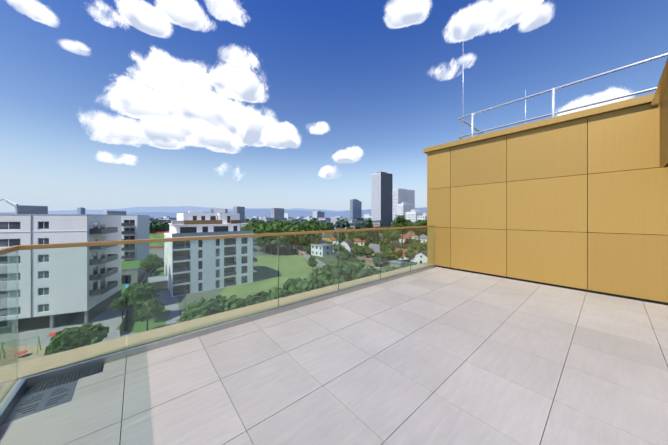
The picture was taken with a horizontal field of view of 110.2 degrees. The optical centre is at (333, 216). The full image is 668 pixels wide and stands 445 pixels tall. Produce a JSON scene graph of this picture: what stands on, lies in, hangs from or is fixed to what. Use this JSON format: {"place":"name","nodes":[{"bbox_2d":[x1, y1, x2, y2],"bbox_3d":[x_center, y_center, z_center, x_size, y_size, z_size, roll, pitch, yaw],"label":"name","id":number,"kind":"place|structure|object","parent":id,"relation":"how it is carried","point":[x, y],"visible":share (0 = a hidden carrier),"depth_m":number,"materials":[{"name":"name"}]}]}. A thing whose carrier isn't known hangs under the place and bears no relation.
{"place":"outdoors","nodes":[
{"label":"outdoors","id":0,"kind":"place"},
{"bbox_2d":[77,207,84,213],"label":"building","id":1,"kind":"structure","parent":0,"point":[80,210],"depth_m":1526.57,"materials":[{"name":"blue"}]},
{"bbox_2d":[0,206,426,217],"bbox_3d":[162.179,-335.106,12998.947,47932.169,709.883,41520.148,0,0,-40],"label":"horizon hills","id":2,"kind":"structure","parent":0,"point":[161,211],"depth_m":9161.00,"materials":[{"name":"blue"}]},
{"bbox_2d":[126,217,347,313],"bbox_3d":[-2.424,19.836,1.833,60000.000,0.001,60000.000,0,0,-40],"label":"terrain","id":3,"kind":"structure","parent":0,"point":[168,231],"depth_m":420.25,"materials":[{"name":"green plant"}]},
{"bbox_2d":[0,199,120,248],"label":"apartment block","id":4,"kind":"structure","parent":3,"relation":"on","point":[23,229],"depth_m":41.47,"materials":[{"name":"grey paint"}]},
{"bbox_2d":[126,285,127,335],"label":"courtyard ground sheets","id":5,"kind":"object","parent":3,"relation":"on","point":[127,321],"visible":0.04,"depth_m":42.54,"materials":[{"name":"plant"}]},
{"bbox_2d":[126,261,127,282],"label":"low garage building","id":6,"kind":"structure","parent":3,"relation":"on","point":[126,271],"depth_m":70.04,"materials":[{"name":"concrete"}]},
{"bbox_2d":[121,215,149,260],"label":"apartment block","id":7,"kind":"structure","parent":3,"relation":"on","point":[134,227],"depth_m":86.59,"materials":[{"name":"grey paint"}]},
{"bbox_2d":[149,232,168,238],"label":"football pitch","id":8,"kind":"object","parent":3,"relation":"on","point":[155,235],"depth_m":249.21,"materials":[{"name":"green plant"}]},
{"bbox_2d":[15,205,380,231],"bbox_3d":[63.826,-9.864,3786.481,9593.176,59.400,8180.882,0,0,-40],"label":"distant buildings","id":9,"kind":"structure","parent":3,"relation":"on","point":[278,213],"depth_m":696.45,"materials":[{"name":"white concrete"}]},
{"bbox_2d":[164,209,252,294],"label":"apartment building","id":10,"kind":"structure","parent":3,"relation":"on","point":[196,223],"depth_m":65.43,"materials":[{"name":"paint"}]},
{"bbox_2d":[149,218,397,230],"bbox_3d":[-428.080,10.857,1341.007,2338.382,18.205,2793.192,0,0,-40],"label":"tree leaves","id":11,"kind":"object","parent":3,"relation":"on","point":[156,224],"visible":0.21,"depth_m":298.82,"materials":[{"name":"green plant"}]},
{"bbox_2d":[313,211,324,218],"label":"building","id":12,"kind":"structure","parent":3,"relation":"on","point":[318,214],"depth_m":650.12,"materials":[{"name":"grey concrete"}]},
{"bbox_2d":[350,199,361,221],"bbox_3d":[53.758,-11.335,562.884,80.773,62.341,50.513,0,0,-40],"label":"high-rise building","id":13,"kind":"structure","parent":3,"relation":"on","point":[355,208],"depth_m":544.46,"materials":[{"name":"blue"}]},
{"bbox_2d":[367,219,377,228],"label":"tree","id":14,"kind":"object","parent":3,"relation":"on","point":[370,224],"visible":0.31,"depth_m":134.29,"materials":[{"name":"green plant"}]},
{"bbox_2d":[371,172,392,227],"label":"dark tower","id":15,"kind":"structure","parent":3,"relation":"on","point":[382,196],"depth_m":407.58,"materials":[{"name":"grey concrete"}]},
{"bbox_2d":[393,188,414,220],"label":"white tower","id":16,"kind":"structure","parent":3,"relation":"on","point":[400,195],"depth_m":477.92,"materials":[{"name":"white concrete"}]},
{"bbox_2d":[397,202,411,218],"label":"white tower","id":17,"kind":"structure","parent":3,"relation":"on","point":[403,208],"depth_m":384.02,"materials":[{"name":"white concrete"}]},
{"bbox_2d":[0,267,667,444],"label":"terrace floor tiles","id":18,"kind":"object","parent":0,"point":[439,356],"visible":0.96,"depth_m":1.93,"materials":[{"name":"grey tile"}]},
{"bbox_2d":[3,365,102,423],"bbox_3d":[-2.050,1.363,1.855,0.600,0.046,0.450,0,0,-40],"label":"drain grate","id":19,"kind":"object","parent":18,"relation":"on","point":[47,388],"visible":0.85,"depth_m":1.76,"materials":[{"name":"black metal"}]},
{"bbox_2d":[17,388,69,413],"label":"drain grate holes","id":20,"kind":"object","parent":19,"relation":"on","point":[41,398],"visible":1,"depth_m":1.70,"materials":[{"name":"black metal"}]},
{"bbox_2d":[0,227,434,404],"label":"glass balustrade","id":21,"kind":"object","parent":18,"relation":"on","point":[61,307],"visible":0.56,"depth_m":2.42,"materials":[{"name":"clear glass"}]},
{"bbox_2d":[0,225,434,254],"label":"terrace handrail","id":22,"kind":"object","parent":21,"relation":"on","point":[39,246],"visible":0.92,"depth_m":2.41,"materials":[{"name":"brown"}]},
{"bbox_2d":[0,265,437,425],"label":"balcony curb","id":23,"kind":"structure","parent":18,"relation":"on","point":[8,405],"depth_m":2.31,"materials":[{"name":"grey concrete"}]},
{"bbox_2d":[0,321,184,407],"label":"terrace parapet coping","id":24,"kind":"object","parent":23,"relation":"on","point":[19,380],"visible":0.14,"depth_m":1.79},
{"bbox_2d":[423,93,667,304],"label":"wall","id":25,"kind":"structure","parent":18,"relation":"on","point":[578,200],"depth_m":4.38,"materials":[{"name":"yellow wood"}]},
{"bbox_2d":[458,53,667,138],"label":"roof guard rail","id":26,"kind":"object","parent":25,"relation":"on","point":[553,113],"visible":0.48,"depth_m":5.20,"materials":[{"name":"white metal"}]},
{"bbox_2d":[650,58,667,167],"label":"wall","id":27,"kind":"structure","parent":25,"relation":"attached to","point":[660,97],"depth_m":3.26,"materials":[{"name":"yellow wood"}]},
{"bbox_2d":[0,0,667,211],"label":"sky","id":28,"kind":"structure","parent":0,"point":[105,104],"materials":[{"name":"blue"}]},
{"bbox_2d":[417,213,426,221],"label":"white block","id":29,"kind":"structure","parent":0,"point":[424,217],"depth_m":243.87,"materials":[{"name":"white concrete"}]},
{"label":"allotment gardens","id":30,"kind":"structure","parent":0,"visible":0},
{"bbox_2d":[240,215,426,233],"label":"tree leaves","id":31,"kind":"object","parent":30,"relation":"on","point":[278,226],"visible":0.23,"depth_m":140.33,"materials":[{"name":"green plant"}]},
{"bbox_2d":[320,226,379,230],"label":"houses","id":32,"kind":"structure","parent":30,"relation":"on","point":[336,228],"depth_m":337.15,"materials":[{"name":"white"}]},
{"bbox_2d":[406,209,424,222],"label":"white block","id":33,"kind":"structure","parent":30,"relation":"on","point":[412,215],"depth_m":303.78,"materials":[{"name":"white concrete"}]},
{"bbox_3d":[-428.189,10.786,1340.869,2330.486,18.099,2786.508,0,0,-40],"label":"tree trunks","id":34,"kind":"structure","parent":0,"visible":0},
{"bbox_2d":[126,288,184,320],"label":"tree leaves","id":35,"kind":"object","parent":34,"relation":"attached to","point":[127,302],"depth_m":44.15,"materials":[{"name":"green plant"}]}
]}

